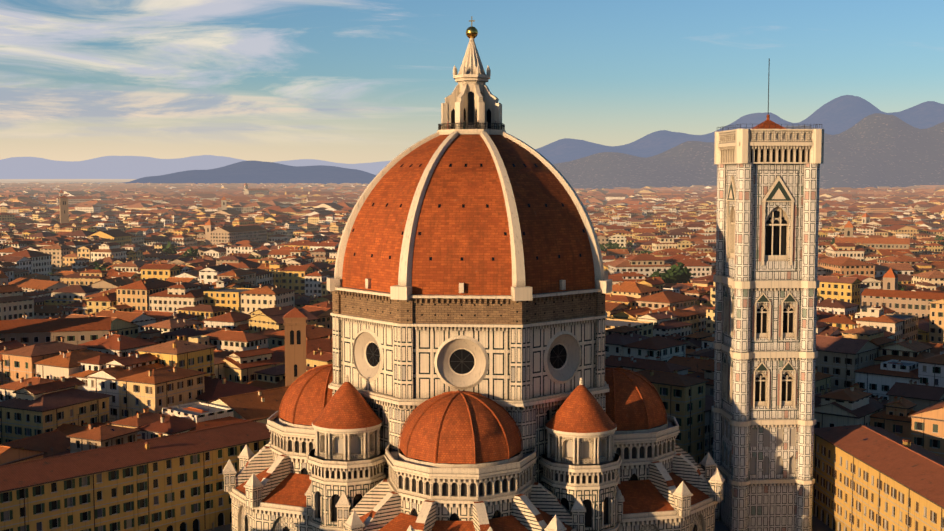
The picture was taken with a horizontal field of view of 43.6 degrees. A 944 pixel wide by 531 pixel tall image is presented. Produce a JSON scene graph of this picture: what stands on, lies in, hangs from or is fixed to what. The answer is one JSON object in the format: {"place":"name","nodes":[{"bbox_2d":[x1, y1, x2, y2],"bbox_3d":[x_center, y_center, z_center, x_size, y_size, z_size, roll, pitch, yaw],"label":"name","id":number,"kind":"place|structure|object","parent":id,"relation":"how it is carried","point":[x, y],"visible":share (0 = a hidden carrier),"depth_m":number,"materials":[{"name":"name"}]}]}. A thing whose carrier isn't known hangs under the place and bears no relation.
{"place":"outdoors","nodes":[
{"label":"outdoors","id":0,"kind":"place"},
{"bbox_2d":[0,179,135,183],"bbox_3d":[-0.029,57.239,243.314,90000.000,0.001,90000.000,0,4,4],"label":"ground","id":1,"kind":"structure","parent":0,"point":[47,181],"depth_m":18004.56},
{"bbox_2d":[0,182,943,530],"bbox_3d":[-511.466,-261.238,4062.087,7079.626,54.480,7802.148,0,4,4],"label":"city","id":2,"kind":"object","parent":1,"relation":"on","point":[146,380],"visible":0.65,"depth_m":420.58,"materials":[{"name":"paint"}]},
{"bbox_2d":[222,16,724,530],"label":"cathedral","id":3,"kind":"structure","parent":1,"relation":"on","point":[466,380],"depth_m":217.28,"materials":[{"name":"brick"}]},
{"bbox_2d":[48,230,943,294],"bbox_3d":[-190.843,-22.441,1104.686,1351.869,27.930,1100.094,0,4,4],"label":"trees","id":4,"kind":"object","parent":1,"relation":"on","point":[679,273],"visible":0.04,"depth_m":728.77,"materials":[{"name":"green plant"}]},
{"bbox_2d":[204,513,834,530],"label":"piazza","id":5,"kind":"structure","parent":1,"relation":"on","point":[818,524],"depth_m":254.08,"materials":[{"name":"stone"}]},
{"bbox_2d":[711,58,823,530],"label":"campanile","id":6,"kind":"structure","parent":5,"relation":"on","point":[767,282],"depth_m":244.10,"materials":[{"name":"stone"}]},
{"bbox_2d":[0,95,943,189],"bbox_3d":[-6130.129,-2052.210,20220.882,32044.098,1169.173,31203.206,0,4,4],"label":"hills","id":7,"kind":"structure","parent":0,"point":[867,143],"depth_m":9719.33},
{"bbox_2d":[0,0,943,163],"label":"sky","id":8,"kind":"structure","parent":0,"point":[337,81],"materials":[{"name":"blue"}]}
]}

